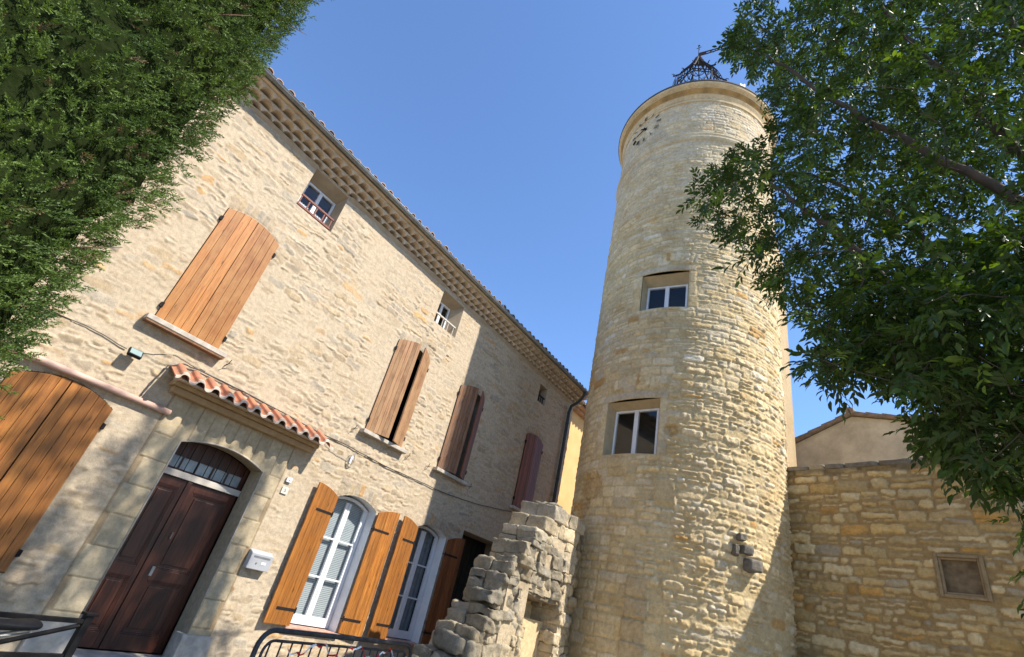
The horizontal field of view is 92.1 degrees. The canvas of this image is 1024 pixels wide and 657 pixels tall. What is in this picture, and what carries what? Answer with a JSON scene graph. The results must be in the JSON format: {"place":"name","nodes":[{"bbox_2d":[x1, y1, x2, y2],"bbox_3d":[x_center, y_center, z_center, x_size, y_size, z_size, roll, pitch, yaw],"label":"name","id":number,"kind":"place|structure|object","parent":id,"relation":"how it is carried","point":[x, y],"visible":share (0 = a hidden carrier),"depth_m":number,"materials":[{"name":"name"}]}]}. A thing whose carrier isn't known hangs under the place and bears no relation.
{"place":"outdoors","nodes":[
{"label":"outdoors","id":0,"kind":"place"},
{"bbox_2d":[77,647,161,655],"bbox_3d":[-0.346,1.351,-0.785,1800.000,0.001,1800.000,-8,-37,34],"label":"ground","id":1,"kind":"structure","parent":0,"point":[118,651],"depth_m":6.84,"materials":[{"name":"grey stone"}]},
{"bbox_2d":[0,618,42,636],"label":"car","id":2,"kind":"object","parent":1,"relation":"on","point":[18,625],"visible":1,"depth_m":2.59,"materials":[{"name":"black paint"}]},
{"bbox_2d":[0,611,99,656],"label":"metal railing","id":3,"kind":"object","parent":1,"relation":"on","point":[81,625],"visible":1,"depth_m":3.02,"materials":[{"name":"black metal"}]},
{"bbox_2d":[0,0,334,419],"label":"cypress tree","id":4,"kind":"object","parent":1,"relation":"on","point":[101,101],"visible":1,"depth_m":2.69,"materials":[{"name":"green plant"}]},
{"bbox_2d":[250,627,411,656],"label":"crowd barrier","id":5,"kind":"object","parent":1,"relation":"on","point":[263,636],"visible":0.99,"depth_m":4.26,"materials":[{"name":"black metal"}]},
{"bbox_2d":[288,643,407,656],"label":"plant","id":6,"kind":"object","parent":5,"relation":"attached to","point":[333,655],"visible":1,"depth_m":4.30,"materials":[{"name":"green plant"}]},
{"bbox_2d":[412,500,585,656],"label":"ruined wall","id":7,"kind":"structure","parent":1,"relation":"on","point":[519,599],"depth_m":8.27,"materials":[{"name":"stone"}]},
{"bbox_2d":[520,601,542,656],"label":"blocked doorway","id":8,"kind":"structure","parent":7,"relation":"in","point":[529,644],"depth_m":8.58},
{"bbox_2d":[567,45,796,656],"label":"clock tower","id":9,"kind":"structure","parent":1,"relation":"on","point":[680,503],"depth_m":10.65,"materials":[{"name":"stone"}]},
{"bbox_2d":[602,398,659,455],"bbox_3d":[2.815,2.389,10.966,1.680,1.910,0.765,-14,-40,40],"label":"window","id":10,"kind":"structure","parent":9,"relation":"in","point":[631,426],"depth_m":11.27,"materials":[{"name":"glass"}]},
{"bbox_2d":[640,272,688,310],"bbox_3d":[3.932,-0.643,12.422,1.600,1.620,0.785,-5,-34,30],"label":"window","id":11,"kind":"structure","parent":9,"relation":"in","point":[666,290],"depth_m":12.62,"materials":[{"name":"glass"}]},
{"bbox_2d":[676,0,1023,618],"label":"ash tree","id":12,"kind":"object","parent":1,"relation":"on","point":[922,329],"visible":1,"depth_m":4.36,"materials":[{"name":"green plant"}]},
{"bbox_2d":[786,454,1023,656],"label":"garden wall","id":13,"kind":"structure","parent":1,"relation":"on","point":[897,558],"depth_m":8.65,"materials":[{"name":"stone"}]},
{"bbox_2d":[0,54,588,656],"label":"stone house","id":14,"kind":"structure","parent":0,"point":[298,260],"depth_m":8.20,"materials":[{"name":"stone"}]},
{"bbox_2d":[3,345,171,415],"bbox_3d":[-5.750,0.234,5.694,0.084,0.084,3.620,-8,-37,34],"label":"rolled awning","id":15,"kind":"object","parent":14,"relation":"attached to","point":[49,363],"visible":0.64,"depth_m":6.26,"materials":[{"name":"beige fabric"}]},
{"bbox_2d":[48,310,126,348],"bbox_3d":[-5.859,-0.332,5.726,0.013,0.252,2.546,-8,-37,34],"label":"thin cable","id":16,"kind":"object","parent":14,"relation":"attached to","point":[93,329],"visible":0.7,"depth_m":6.34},
{"bbox_2d":[127,347,143,359],"bbox_3d":[-5.059,0.336,6.608,0.168,0.122,0.170,-8,-37,34],"label":"floodlight","id":17,"kind":"object","parent":14,"relation":"attached to","point":[134,353],"visible":1,"depth_m":6.57,"materials":[{"name":"black plastic"}]},
{"bbox_2d":[78,442,249,653],"bbox_3d":[-4.934,3.025,7.073,0.120,2.705,1.320,-8,-37,34],"label":"front door","id":18,"kind":"structure","parent":14,"relation":"in","point":[141,597],"depth_m":7.02,"materials":[{"name":"brown wood"}]},
{"bbox_2d":[147,353,346,460],"bbox_3d":[-4.044,1.320,8.002,0.009,0.369,3.856,-8,-37,34],"label":"pale cable","id":19,"kind":"object","parent":14,"relation":"attached to","point":[230,384],"visible":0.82,"depth_m":7.41,"materials":[{"name":"grey plastic"}]},
{"bbox_2d":[243,548,273,571],"bbox_3d":[-3.905,3.584,7.624,0.112,0.267,0.380,-8,-37,34],"label":"mailbox","id":20,"kind":"object","parent":14,"relation":"attached to","point":[258,560],"visible":1,"depth_m":7.58,"materials":[{"name":"grey plastic"}]},
{"bbox_2d":[280,486,288,494],"bbox_3d":[-3.747,2.673,8.140,0.014,0.110,0.120,-8,-37,34],"label":"house number plate","id":21,"kind":"object","parent":14,"relation":"attached to","point":[284,490],"visible":1,"depth_m":8.13,"materials":[{"name":"beige ceramic"}]},
{"bbox_2d":[286,477,292,482],"bbox_3d":[-3.707,2.523,8.210,0.036,0.080,0.100,-8,-37,34],"label":"doorbell","id":22,"kind":"object","parent":14,"relation":"attached to","point":[288,479],"visible":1,"depth_m":8.20,"materials":[{"name":"white paint"}]},
{"bbox_2d":[296,169,347,231],"bbox_3d":[-3.759,-2.432,9.564,0.370,0.930,0.800,-8,-37,34],"label":"attic window","id":23,"kind":"structure","parent":14,"relation":"in","point":[319,182],"depth_m":9.69,"materials":[{"name":"paint"}]},
{"bbox_2d":[140,363,511,511],"bbox_3d":[-1.983,3.282,10.520,0.043,1.088,10.858,-8,-37,34],"label":"facade cable","id":24,"kind":"object","parent":14,"relation":"attached to","point":[148,386],"visible":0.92,"depth_m":8.29,"materials":[{"name":"grey plastic"}]},
{"bbox_2d":[283,495,375,633],"bbox_3d":[-3.217,4.147,8.842,0.390,2.230,1.120,-8,-37,34],"label":"window","id":25,"kind":"structure","parent":14,"relation":"in","point":[343,583],"depth_m":8.98,"materials":[{"name":"white paint"}]},
{"bbox_2d":[347,453,354,466],"bbox_3d":[-3.008,2.459,9.219,0.031,0.251,0.151,-8,-37,34],"label":"cable loop","id":26,"kind":"object","parent":14,"relation":"attached to","point":[350,460],"visible":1,"depth_m":9.21,"materials":[{"name":"white paint"}]},
{"bbox_2d":[384,525,445,646],"bbox_3d":[-2.071,5.271,10.302,0.442,2.220,1.120,-8,-37,34],"label":"window","id":27,"kind":"structure","parent":14,"relation":"in","point":[401,616],"depth_m":10.50,"materials":[{"name":"white paint"}]},
{"bbox_2d":[435,290,463,337],"bbox_3d":[-1.657,-0.334,12.124,0.340,0.890,0.800,-8,-37,34],"label":"attic window","id":28,"kind":"structure","parent":14,"relation":"in","point":[454,309],"depth_m":12.30,"materials":[{"name":"paint"}]},
{"bbox_2d":[449,535,485,607],"bbox_3d":[-1.494,6.515,11.698,0.080,3.040,1.710,-8,-37,34],"label":"doorway","id":29,"kind":"structure","parent":14,"relation":"in","point":[472,548],"depth_m":12.28,"materials":[{"name":"black wood"}]},
{"bbox_2d":[537,384,546,405],"bbox_3d":[0.822,2.043,15.131,0.270,0.560,0.430,-8,-37,34],"label":"attic window","id":30,"kind":"structure","parent":14,"relation":"in","point":[542,394],"depth_m":15.25,"materials":[{"name":"paint"}]},
{"bbox_2d":[557,400,585,513],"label":"yellow house","id":31,"kind":"structure","parent":0,"point":[567,488],"depth_m":17.65,"materials":[{"name":"paint"}]},
{"bbox_2d":[251,0,1023,436],"label":"sky","id":32,"kind":"structure","parent":0,"point":[499,125],"materials":[{"name":"blue"}]},
{"bbox_2d":[795,407,1017,465],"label":"plaster gable house","id":33,"kind":"structure","parent":0,"point":[858,437],"depth_m":13.04,"materials":[{"name":"paint"}]}
]}

